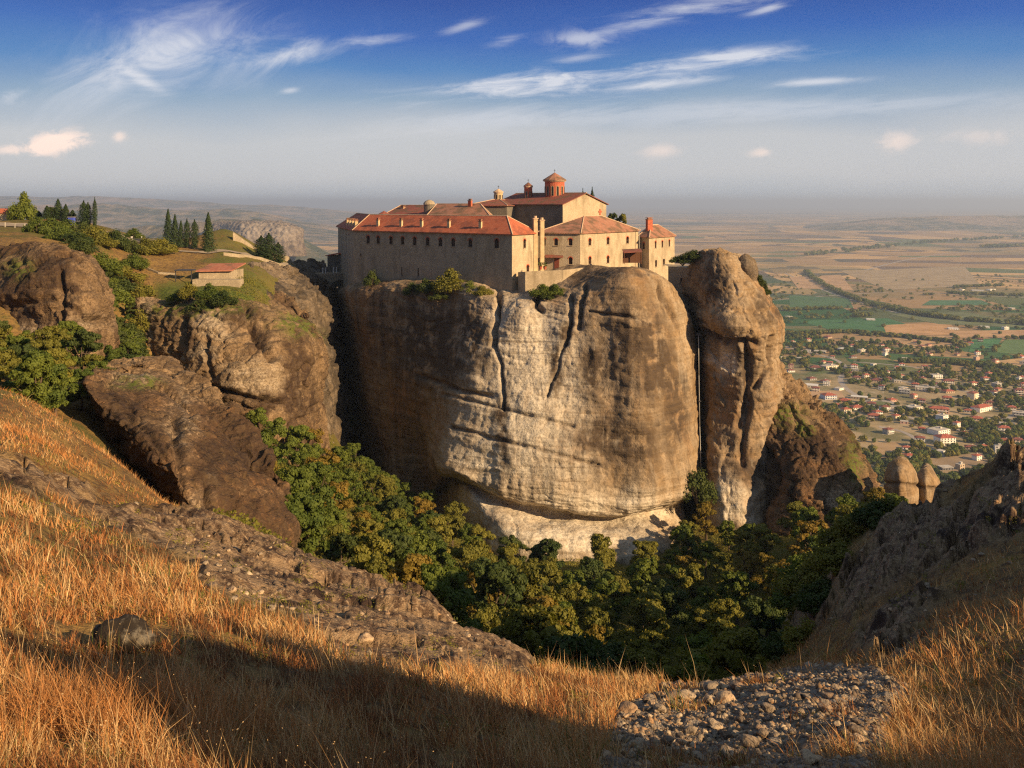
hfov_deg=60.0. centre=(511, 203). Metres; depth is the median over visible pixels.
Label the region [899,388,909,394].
house
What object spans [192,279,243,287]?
platform wall
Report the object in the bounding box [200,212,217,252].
conifer
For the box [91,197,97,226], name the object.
cypress
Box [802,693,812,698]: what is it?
stone
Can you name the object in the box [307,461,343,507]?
tree
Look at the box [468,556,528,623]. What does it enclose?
tree
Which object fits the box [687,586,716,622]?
tree
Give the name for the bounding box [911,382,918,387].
house
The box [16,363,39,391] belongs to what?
tree
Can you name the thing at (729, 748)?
stone
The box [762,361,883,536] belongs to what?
rock slope
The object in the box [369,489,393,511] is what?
tree
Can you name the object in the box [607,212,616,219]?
tree
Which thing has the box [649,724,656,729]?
stone
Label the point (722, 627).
tree
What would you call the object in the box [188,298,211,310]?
bush
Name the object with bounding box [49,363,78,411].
tree
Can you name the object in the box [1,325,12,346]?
tree
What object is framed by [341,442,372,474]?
tree
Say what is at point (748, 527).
tree
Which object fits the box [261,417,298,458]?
tree
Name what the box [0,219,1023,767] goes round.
hillside ground
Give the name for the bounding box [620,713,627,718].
stone
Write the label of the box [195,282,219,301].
bush
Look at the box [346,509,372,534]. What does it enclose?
tree
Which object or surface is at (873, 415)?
house
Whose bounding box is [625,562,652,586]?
tree
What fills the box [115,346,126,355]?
tree
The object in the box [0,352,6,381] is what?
tree
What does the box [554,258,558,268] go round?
door
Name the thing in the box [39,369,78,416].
tree
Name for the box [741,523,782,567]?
tree
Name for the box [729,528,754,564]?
tree
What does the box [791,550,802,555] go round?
tree
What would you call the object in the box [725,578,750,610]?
tree
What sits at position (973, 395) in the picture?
house
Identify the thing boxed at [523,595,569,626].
tree
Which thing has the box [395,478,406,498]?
tree
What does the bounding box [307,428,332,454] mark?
tree
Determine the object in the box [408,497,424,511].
tree
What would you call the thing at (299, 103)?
sky
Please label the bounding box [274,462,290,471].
tree
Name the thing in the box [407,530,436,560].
tree
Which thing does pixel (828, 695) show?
stone
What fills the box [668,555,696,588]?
tree
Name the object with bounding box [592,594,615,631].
tree
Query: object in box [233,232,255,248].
retaining wall
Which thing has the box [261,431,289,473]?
tree
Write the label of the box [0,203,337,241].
hills
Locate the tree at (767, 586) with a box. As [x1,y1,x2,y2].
[758,559,790,609]
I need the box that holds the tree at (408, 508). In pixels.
[402,503,417,523]
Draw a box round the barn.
[196,263,245,278]
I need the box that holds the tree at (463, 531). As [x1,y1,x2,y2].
[457,522,472,540]
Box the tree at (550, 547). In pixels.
[528,538,564,568]
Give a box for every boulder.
[81,355,301,547]
[715,690,735,704]
[739,254,758,280]
[883,456,918,504]
[916,463,939,502]
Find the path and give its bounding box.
[179,249,293,266]
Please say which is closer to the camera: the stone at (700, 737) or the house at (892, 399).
the stone at (700, 737)
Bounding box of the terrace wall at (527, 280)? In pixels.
[518,266,635,292]
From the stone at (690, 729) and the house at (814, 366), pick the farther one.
the house at (814, 366)
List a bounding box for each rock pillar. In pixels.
[335,264,701,564]
[681,247,788,529]
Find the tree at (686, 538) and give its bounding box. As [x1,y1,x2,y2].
[669,524,700,566]
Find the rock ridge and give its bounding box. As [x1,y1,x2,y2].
[246,258,356,455]
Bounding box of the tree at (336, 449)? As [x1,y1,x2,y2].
[329,446,347,469]
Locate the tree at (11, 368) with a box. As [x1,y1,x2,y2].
[0,361,42,392]
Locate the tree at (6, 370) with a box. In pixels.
[0,367,10,374]
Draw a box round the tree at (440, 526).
[425,515,453,553]
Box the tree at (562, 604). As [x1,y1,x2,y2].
[556,601,577,623]
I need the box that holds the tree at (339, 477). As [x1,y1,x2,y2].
[327,470,350,493]
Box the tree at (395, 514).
[380,508,415,534]
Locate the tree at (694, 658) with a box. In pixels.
[682,652,729,682]
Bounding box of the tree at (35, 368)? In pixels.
[5,353,55,405]
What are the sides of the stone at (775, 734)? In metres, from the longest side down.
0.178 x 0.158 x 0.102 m
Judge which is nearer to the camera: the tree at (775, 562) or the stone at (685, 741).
the stone at (685, 741)
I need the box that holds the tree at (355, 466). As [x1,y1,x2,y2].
[343,461,368,490]
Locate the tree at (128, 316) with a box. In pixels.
[124,313,133,319]
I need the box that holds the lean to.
[174,269,195,281]
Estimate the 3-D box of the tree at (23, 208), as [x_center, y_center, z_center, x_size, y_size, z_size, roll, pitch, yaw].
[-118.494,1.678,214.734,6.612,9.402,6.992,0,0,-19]
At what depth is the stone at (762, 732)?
12.30 m
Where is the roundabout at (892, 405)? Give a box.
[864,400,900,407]
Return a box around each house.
[805,383,817,387]
[806,376,816,380]
[810,365,820,368]
[811,386,819,391]
[820,364,838,369]
[820,392,836,399]
[823,380,829,385]
[834,387,843,390]
[838,398,850,402]
[840,407,851,413]
[849,404,862,409]
[850,363,857,367]
[851,395,867,399]
[862,373,870,377]
[867,412,879,419]
[871,378,883,381]
[871,409,882,414]
[878,384,884,389]
[878,405,890,410]
[882,427,893,434]
[886,397,897,401]
[891,413,900,417]
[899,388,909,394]
[900,420,907,423]
[901,445,910,449]
[902,452,911,457]
[903,404,922,410]
[910,392,916,398]
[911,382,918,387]
[914,435,925,441]
[915,385,934,391]
[917,398,925,403]
[927,426,949,434]
[928,406,949,413]
[929,373,942,378]
[933,433,955,444]
[936,413,948,419]
[937,465,953,469]
[941,379,954,384]
[941,389,954,393]
[942,395,951,400]
[947,327,958,329]
[953,420,960,426]
[955,461,964,469]
[963,408,972,412]
[964,444,975,449]
[966,390,978,399]
[968,381,978,385]
[969,415,982,420]
[970,403,991,412]
[971,453,981,460]
[980,376,989,380]
[985,400,993,403]
[991,381,1001,386]
[994,443,1001,453]
[996,425,1011,432]
[1005,405,1016,411]
[1010,437,1022,442]
[1012,410,1023,416]
[1013,388,1023,395]
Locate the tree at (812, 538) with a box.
[808,535,817,542]
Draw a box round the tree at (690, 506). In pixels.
[683,493,696,512]
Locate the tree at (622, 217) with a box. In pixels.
[615,213,626,223]
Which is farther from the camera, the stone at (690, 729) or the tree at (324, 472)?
the tree at (324, 472)
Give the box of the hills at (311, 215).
[0,196,367,222]
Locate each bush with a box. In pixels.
[21,216,51,233]
[32,218,72,234]
[43,225,70,241]
[55,230,93,244]
[58,219,77,230]
[67,237,98,253]
[73,225,111,246]
[75,221,102,233]
[90,225,109,234]
[92,251,124,271]
[101,233,119,247]
[108,228,129,248]
[109,275,136,291]
[109,281,135,306]
[115,265,146,280]
[118,238,142,253]
[118,326,147,342]
[119,252,149,269]
[119,336,149,355]
[123,228,145,238]
[126,307,149,332]
[126,322,145,342]
[128,278,157,297]
[131,236,160,255]
[144,237,178,253]
[164,290,188,302]
[177,282,198,300]
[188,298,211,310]
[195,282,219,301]
[208,290,238,307]
[362,269,381,286]
[402,282,418,297]
[415,277,434,295]
[427,291,448,301]
[431,268,467,293]
[460,280,477,292]
[469,285,493,295]
[528,284,553,297]
[539,292,555,299]
[547,283,565,295]
[669,253,694,265]
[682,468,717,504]
[683,250,701,260]
[756,625,795,664]
[757,275,767,286]
[763,286,771,294]
[769,588,796,613]
[775,556,825,595]
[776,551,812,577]
[780,615,814,655]
[790,575,831,616]
[798,544,818,566]
[807,539,853,576]
[815,514,843,546]
[828,514,858,544]
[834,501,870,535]
[849,495,894,529]
[870,496,901,517]
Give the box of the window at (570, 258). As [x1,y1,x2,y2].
[568,256,572,264]
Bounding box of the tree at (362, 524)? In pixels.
[348,517,384,536]
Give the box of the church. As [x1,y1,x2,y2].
[504,169,608,230]
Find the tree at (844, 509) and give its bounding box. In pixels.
[834,504,858,522]
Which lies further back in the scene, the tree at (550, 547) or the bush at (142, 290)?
the bush at (142, 290)
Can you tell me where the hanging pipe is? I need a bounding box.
[696,333,701,471]
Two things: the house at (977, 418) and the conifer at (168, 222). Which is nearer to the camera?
the conifer at (168, 222)
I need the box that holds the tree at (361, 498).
[352,490,381,514]
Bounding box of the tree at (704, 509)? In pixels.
[692,501,717,540]
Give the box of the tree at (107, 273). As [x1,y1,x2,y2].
[104,271,112,283]
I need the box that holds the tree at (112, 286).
[108,282,116,291]
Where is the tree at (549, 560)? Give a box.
[540,557,562,592]
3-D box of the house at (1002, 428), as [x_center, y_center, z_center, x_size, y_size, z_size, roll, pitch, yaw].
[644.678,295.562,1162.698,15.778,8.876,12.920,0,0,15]
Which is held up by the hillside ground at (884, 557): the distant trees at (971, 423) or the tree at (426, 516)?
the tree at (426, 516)
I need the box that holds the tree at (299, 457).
[286,451,311,467]
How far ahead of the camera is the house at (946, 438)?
1098.81 m
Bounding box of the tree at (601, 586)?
[585,571,631,620]
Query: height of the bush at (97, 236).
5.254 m
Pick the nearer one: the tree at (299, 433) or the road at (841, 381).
the tree at (299, 433)
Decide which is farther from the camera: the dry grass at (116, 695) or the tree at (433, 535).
the tree at (433, 535)
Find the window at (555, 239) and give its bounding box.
[553,237,558,244]
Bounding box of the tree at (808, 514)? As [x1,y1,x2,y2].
[791,507,823,546]
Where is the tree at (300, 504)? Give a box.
[284,487,330,555]
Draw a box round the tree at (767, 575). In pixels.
[762,563,777,595]
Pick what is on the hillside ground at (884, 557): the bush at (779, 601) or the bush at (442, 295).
the bush at (779, 601)
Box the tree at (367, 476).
[359,470,378,495]
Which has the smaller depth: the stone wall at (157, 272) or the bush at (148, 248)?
the stone wall at (157, 272)
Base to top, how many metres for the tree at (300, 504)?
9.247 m
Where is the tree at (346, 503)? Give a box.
[330,480,354,509]
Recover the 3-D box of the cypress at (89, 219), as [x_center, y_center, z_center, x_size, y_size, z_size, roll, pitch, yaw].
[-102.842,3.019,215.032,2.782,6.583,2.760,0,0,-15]
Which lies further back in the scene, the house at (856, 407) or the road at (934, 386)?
the road at (934, 386)
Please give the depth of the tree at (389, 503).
140.71 m
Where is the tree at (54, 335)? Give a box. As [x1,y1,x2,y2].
[25,325,73,350]
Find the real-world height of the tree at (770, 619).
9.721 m
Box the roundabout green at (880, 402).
[873,401,891,404]
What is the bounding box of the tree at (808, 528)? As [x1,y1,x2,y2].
[786,519,828,552]
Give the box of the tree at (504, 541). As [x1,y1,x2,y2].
[497,535,529,562]
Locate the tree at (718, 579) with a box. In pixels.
[711,567,728,598]
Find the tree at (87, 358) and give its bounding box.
[81,353,103,366]
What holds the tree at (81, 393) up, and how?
on the hillside ground at (884, 557)
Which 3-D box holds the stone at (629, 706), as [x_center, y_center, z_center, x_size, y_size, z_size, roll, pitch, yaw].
[1.908,8.404,14.730,0.313,0.180,0.270,-10,-9,40]
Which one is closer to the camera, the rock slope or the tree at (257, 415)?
the tree at (257, 415)
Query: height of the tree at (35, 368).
6.039 m
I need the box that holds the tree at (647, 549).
[629,540,661,579]
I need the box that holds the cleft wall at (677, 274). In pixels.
[664,264,696,337]
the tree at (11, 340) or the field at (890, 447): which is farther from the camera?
the field at (890, 447)
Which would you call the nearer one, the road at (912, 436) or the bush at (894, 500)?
the bush at (894, 500)
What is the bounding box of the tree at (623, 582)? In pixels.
[608,575,634,606]
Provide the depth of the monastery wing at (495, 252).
213.80 m
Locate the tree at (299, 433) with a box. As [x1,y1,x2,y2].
[287,424,320,466]
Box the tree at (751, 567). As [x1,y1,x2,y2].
[734,548,764,592]
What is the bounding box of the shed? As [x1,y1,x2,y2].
[622,248,641,263]
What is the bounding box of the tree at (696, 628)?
[684,602,709,634]
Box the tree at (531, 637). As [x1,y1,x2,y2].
[489,604,561,658]
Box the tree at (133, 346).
[121,341,141,356]
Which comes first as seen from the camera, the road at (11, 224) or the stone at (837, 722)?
the stone at (837, 722)
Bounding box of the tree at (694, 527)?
[676,520,701,549]
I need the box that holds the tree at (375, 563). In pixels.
[364,555,394,583]
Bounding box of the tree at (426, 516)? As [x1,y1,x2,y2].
[412,513,433,532]
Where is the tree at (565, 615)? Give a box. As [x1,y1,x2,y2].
[523,603,582,655]
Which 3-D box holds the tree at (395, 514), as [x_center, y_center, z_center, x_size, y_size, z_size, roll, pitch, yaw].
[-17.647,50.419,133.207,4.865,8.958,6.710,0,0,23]
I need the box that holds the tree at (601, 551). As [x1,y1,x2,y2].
[589,533,616,575]
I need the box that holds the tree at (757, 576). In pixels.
[751,552,775,593]
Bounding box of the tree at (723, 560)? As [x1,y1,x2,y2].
[708,551,734,583]
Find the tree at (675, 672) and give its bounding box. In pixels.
[652,646,710,681]
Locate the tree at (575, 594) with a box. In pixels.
[558,582,591,626]
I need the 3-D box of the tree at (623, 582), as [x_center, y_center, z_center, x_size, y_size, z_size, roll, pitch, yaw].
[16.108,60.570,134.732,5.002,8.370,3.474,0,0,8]
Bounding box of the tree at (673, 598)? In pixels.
[639,577,691,636]
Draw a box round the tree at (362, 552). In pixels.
[350,531,393,573]
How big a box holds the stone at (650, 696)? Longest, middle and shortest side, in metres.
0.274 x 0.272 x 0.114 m
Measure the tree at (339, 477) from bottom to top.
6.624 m
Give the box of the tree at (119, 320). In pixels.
[115,315,128,338]
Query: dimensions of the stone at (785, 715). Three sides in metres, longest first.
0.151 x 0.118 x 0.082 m
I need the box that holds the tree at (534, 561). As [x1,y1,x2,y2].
[523,558,553,590]
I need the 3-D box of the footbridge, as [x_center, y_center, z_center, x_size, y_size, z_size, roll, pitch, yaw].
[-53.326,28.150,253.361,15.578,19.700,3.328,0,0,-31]
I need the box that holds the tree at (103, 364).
[79,360,116,381]
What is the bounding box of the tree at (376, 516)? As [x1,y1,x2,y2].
[357,510,384,534]
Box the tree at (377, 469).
[362,457,380,483]
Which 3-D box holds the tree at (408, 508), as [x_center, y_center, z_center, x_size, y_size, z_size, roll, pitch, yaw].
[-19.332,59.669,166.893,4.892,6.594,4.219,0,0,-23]
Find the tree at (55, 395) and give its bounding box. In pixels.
[2,349,67,410]
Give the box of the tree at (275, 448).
[268,436,279,451]
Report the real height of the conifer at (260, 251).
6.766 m
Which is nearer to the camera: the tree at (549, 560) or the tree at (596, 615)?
the tree at (596, 615)
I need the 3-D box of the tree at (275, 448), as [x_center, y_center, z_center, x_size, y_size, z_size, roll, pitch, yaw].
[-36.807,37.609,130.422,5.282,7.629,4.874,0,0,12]
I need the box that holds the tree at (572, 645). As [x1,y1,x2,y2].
[536,633,622,677]
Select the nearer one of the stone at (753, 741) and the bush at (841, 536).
the stone at (753, 741)
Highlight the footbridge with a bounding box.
[315,267,342,283]
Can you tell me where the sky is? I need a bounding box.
[0,0,1023,207]
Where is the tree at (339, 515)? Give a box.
[320,504,350,542]
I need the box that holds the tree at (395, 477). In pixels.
[372,471,398,492]
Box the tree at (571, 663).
[552,659,602,676]
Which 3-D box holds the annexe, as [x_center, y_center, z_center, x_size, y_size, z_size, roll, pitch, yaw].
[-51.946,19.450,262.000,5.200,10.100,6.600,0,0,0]
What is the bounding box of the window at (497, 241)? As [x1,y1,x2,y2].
[494,238,499,248]
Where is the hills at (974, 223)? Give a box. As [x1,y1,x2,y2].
[803,215,1023,230]
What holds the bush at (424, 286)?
on the rock pillar at (568, 420)
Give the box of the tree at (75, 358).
[54,352,78,372]
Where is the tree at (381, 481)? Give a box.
[363,474,397,506]
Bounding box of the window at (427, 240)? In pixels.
[425,236,429,245]
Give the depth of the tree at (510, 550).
145.53 m
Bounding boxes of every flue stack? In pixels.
[532,216,538,270]
[539,218,544,270]
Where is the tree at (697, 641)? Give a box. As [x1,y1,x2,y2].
[675,633,712,653]
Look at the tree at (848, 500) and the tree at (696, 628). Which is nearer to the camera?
the tree at (696, 628)
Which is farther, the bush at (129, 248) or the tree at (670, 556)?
the bush at (129, 248)
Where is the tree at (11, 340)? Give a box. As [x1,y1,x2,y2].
[6,334,29,361]
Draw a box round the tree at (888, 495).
[883,493,908,503]
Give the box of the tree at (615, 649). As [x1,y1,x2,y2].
[588,637,626,678]
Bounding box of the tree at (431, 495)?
[414,489,437,511]
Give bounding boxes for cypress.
[77,200,88,224]
[82,202,92,224]
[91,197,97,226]
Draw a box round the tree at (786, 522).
[776,501,811,543]
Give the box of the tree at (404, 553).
[396,548,439,581]
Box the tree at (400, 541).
[371,528,414,560]
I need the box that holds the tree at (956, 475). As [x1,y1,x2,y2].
[952,473,960,479]
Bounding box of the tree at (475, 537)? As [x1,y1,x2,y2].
[462,535,495,562]
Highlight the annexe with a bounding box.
[325,253,340,286]
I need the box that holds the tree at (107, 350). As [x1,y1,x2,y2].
[104,345,117,358]
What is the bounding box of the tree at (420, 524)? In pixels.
[415,518,429,530]
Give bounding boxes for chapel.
[477,185,516,218]
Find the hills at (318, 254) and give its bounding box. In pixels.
[111,219,337,264]
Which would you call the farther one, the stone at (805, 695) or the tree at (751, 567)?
the tree at (751, 567)
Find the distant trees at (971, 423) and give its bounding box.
[767,221,1023,482]
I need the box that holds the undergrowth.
[213,274,904,677]
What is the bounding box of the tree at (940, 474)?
[935,470,945,478]
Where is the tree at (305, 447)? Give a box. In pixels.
[290,444,316,465]
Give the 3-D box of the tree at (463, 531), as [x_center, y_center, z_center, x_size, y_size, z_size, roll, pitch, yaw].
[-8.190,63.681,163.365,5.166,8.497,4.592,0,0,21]
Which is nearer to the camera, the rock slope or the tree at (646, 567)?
the tree at (646, 567)
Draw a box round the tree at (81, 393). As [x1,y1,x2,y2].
[62,368,93,408]
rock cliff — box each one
[0,241,119,360]
[132,290,330,464]
[210,220,306,256]
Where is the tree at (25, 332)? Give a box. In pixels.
[21,330,34,340]
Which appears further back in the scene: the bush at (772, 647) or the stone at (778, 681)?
the bush at (772, 647)
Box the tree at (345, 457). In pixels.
[330,449,352,472]
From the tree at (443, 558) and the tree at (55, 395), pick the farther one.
the tree at (443, 558)
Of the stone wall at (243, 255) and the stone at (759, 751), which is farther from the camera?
the stone wall at (243, 255)
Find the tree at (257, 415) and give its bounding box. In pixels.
[245,407,272,436]
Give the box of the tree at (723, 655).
[690,632,767,680]
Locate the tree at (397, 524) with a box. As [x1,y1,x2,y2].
[384,518,416,548]
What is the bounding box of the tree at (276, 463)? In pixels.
[273,458,280,472]
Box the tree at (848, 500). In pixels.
[823,493,863,523]
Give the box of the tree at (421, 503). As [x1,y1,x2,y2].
[410,496,433,524]
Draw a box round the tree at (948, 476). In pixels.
[945,473,952,480]
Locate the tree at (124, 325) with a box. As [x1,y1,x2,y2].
[120,323,130,327]
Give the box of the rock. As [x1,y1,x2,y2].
[91,614,159,653]
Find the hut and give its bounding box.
[0,208,13,220]
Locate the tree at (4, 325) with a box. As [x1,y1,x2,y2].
[0,320,10,340]
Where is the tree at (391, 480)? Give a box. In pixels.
[384,476,397,494]
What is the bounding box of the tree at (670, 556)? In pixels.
[657,549,681,575]
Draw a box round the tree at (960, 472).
[957,469,966,474]
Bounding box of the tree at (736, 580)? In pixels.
[714,571,759,624]
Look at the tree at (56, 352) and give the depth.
82.04 m
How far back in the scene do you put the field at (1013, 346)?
1852.54 m
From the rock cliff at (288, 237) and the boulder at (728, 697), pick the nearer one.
the boulder at (728, 697)
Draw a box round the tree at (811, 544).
[808,539,826,550]
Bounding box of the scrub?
[0,396,1023,767]
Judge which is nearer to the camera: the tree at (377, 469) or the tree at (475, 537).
the tree at (475, 537)
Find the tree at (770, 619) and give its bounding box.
[741,595,788,647]
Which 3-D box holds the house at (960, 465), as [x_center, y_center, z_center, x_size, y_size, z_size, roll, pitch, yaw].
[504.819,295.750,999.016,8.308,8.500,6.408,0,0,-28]
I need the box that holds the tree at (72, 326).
[57,320,84,351]
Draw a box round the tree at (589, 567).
[578,556,604,590]
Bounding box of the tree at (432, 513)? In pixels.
[424,510,443,528]
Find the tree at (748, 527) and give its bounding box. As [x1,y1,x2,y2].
[733,523,755,542]
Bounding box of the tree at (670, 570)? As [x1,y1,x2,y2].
[664,564,682,589]
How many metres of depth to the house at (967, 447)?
1079.66 m
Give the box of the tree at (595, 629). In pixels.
[583,623,622,675]
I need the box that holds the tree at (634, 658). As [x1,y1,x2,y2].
[618,638,657,678]
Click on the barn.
(221, 271)
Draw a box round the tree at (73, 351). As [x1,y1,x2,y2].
[60,332,90,368]
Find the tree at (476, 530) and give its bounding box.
[460,524,495,554]
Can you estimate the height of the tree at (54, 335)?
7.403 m
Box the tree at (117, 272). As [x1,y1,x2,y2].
[105,270,123,284]
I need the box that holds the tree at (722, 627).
[707,617,757,672]
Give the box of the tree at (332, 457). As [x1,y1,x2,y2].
[304,453,348,507]
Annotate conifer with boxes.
[34,211,42,217]
[40,206,53,218]
[52,199,63,219]
[59,204,70,220]
[68,210,79,220]
[162,209,171,243]
[169,214,179,245]
[176,221,187,247]
[183,218,190,247]
[190,219,199,248]
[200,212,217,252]
[253,235,269,257]
[262,233,276,259]
[272,242,286,262]
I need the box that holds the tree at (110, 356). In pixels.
[102,352,119,361]
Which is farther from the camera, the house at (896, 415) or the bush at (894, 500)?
the house at (896, 415)
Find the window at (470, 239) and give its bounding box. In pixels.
[467,238,472,247]
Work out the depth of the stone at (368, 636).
17.75 m
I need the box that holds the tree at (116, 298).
[112,291,119,307]
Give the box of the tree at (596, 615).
[582,606,615,642]
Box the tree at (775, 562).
[765,560,779,595]
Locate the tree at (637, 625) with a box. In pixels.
[626,590,664,631]
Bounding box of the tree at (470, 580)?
[462,566,502,623]
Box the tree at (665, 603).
[662,584,675,631]
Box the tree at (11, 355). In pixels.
[0,327,21,367]
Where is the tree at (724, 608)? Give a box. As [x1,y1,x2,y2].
[701,598,743,628]
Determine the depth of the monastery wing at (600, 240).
212.91 m
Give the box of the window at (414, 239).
[412,236,416,245]
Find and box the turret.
[423,200,435,214]
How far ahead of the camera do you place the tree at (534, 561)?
132.96 m
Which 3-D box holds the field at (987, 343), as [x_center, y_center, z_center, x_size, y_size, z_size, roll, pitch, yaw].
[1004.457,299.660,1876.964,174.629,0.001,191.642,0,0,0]
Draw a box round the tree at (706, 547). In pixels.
[698,540,720,577]
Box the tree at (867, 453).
[863,451,871,458]
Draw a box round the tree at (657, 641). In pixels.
[636,629,667,665]
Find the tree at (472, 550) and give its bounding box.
[450,539,485,603]
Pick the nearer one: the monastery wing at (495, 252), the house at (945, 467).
the monastery wing at (495, 252)
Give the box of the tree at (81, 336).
[62,329,103,370]
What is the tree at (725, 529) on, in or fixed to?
on the hillside ground at (884, 557)
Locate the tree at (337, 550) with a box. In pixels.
[319,532,359,567]
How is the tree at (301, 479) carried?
on the hillside ground at (884, 557)
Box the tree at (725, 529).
[716,520,734,550]
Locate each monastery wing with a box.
[336,213,538,291]
[538,215,640,270]
[638,217,675,279]
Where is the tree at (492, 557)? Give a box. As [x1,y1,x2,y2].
[459,544,497,590]
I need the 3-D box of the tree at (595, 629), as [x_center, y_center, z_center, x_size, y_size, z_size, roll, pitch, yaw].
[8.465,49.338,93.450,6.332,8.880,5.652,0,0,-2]
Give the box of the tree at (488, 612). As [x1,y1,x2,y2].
[473,602,508,632]
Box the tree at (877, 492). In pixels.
[861,487,884,503]
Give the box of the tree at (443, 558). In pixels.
[422,539,455,569]
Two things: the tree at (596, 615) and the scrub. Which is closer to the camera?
the scrub
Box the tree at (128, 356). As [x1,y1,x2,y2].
[115,353,134,358]
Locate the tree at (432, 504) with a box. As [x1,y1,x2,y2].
[423,500,437,512]
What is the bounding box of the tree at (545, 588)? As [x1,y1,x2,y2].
[511,568,549,601]
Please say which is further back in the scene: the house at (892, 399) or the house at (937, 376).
the house at (937, 376)
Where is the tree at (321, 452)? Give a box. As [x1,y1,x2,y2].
[300,447,330,485]
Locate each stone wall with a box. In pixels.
[128,254,174,274]
[224,252,284,265]
[256,253,295,265]
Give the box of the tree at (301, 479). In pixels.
[276,465,334,525]
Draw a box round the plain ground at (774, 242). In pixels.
[310,208,1023,486]
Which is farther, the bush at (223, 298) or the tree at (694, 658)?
the bush at (223, 298)
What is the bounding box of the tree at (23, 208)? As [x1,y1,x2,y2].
[6,191,37,219]
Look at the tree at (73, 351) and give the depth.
100.63 m
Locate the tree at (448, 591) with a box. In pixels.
[420,563,482,628]
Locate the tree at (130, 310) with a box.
[125,303,135,313]
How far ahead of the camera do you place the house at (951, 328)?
2099.21 m
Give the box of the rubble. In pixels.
[6,457,1021,767]
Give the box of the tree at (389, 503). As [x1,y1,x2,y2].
[375,494,410,529]
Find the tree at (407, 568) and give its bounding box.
[386,553,432,587]
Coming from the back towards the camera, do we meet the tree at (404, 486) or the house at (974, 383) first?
the house at (974, 383)
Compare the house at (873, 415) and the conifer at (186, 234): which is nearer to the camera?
the conifer at (186, 234)
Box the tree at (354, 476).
[342,468,362,500]
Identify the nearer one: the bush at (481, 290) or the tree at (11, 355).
the tree at (11, 355)
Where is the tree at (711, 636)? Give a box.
[708,623,739,638]
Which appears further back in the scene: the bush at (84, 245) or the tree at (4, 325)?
the bush at (84, 245)
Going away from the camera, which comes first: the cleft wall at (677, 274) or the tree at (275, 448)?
the tree at (275, 448)
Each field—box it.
[789,295,852,307]
[790,275,852,289]
[801,318,903,331]
[811,390,843,398]
[841,266,979,289]
[872,442,904,457]
[884,323,954,336]
[891,312,1023,327]
[893,335,951,347]
[923,300,991,304]
[931,452,987,473]
[954,330,1023,337]
[969,338,1001,351]
[997,339,1023,354]
[997,358,1023,369]
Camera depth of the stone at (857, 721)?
12.65 m
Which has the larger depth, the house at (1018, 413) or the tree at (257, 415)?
the house at (1018, 413)
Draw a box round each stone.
[208,582,217,587]
[227,586,236,592]
[231,567,239,574]
[358,632,373,643]
[601,750,611,756]
[619,701,637,712]
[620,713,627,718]
[627,751,635,758]
[629,737,647,747]
[642,693,655,698]
[642,697,649,701]
[647,699,654,704]
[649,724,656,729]
[653,703,666,712]
[660,735,674,744]
[664,691,678,699]
[677,689,695,699]
[678,738,687,744]
[684,725,696,734]
[691,750,706,760]
[697,734,703,741]
[703,681,719,690]
[704,695,714,704]
[706,719,723,729]
[707,717,716,726]
[716,704,726,708]
[719,682,728,688]
[720,729,731,739]
[723,746,736,757]
[728,681,747,689]
[731,730,740,737]
[736,715,744,722]
[740,733,759,747]
[747,704,754,708]
[753,748,761,755]
[754,692,771,699]
[756,724,763,730]
[756,728,768,738]
[760,702,775,712]
[767,737,782,746]
[770,731,782,739]
[774,680,784,685]
[781,713,788,720]
[787,729,795,734]
[799,743,810,750]
[800,749,819,764]
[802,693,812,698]
[809,742,821,748]
[810,697,818,702]
[810,746,820,754]
[817,702,832,711]
[819,698,830,704]
[822,692,833,698]
[830,683,839,689]
[832,720,840,727]
[839,728,850,735]
[845,722,854,728]
[848,740,863,751]
[849,724,863,734]
[850,718,863,724]
[853,733,867,741]
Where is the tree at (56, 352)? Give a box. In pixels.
[47,348,76,376]
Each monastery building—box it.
[387,205,423,214]
[427,199,491,214]
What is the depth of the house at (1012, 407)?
1276.35 m
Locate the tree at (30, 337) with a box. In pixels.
[7,333,33,347]
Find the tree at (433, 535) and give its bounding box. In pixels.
[415,528,447,560]
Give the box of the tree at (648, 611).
[614,597,671,652]
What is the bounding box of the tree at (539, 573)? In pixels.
[512,563,567,605]
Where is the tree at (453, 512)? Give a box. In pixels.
[443,501,469,545]
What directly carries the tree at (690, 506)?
on the hillside ground at (884, 557)
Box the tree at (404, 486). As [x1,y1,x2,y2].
[398,482,418,509]
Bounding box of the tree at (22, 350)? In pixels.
[7,343,38,360]
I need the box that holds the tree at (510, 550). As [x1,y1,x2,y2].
[496,543,521,567]
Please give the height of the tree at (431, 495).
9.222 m
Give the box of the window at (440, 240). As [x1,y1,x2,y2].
[438,237,442,246]
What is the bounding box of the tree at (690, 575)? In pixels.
[675,563,711,615]
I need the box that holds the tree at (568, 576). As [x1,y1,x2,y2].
[555,569,592,605]
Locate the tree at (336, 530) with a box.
[315,523,350,564]
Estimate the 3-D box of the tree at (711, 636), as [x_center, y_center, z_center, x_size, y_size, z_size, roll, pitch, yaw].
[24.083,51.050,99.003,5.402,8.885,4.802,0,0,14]
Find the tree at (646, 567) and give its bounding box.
[625,556,658,597]
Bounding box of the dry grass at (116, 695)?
[0,387,1023,767]
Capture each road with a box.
[0,223,154,239]
[779,292,1023,299]
[785,273,901,313]
[785,346,891,409]
[853,361,984,375]
[866,248,1016,269]
[877,376,993,398]
[879,426,947,456]
[891,409,1023,430]
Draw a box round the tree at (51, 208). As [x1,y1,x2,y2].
[44,207,54,216]
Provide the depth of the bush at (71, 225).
185.60 m
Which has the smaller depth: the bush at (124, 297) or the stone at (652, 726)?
the stone at (652, 726)

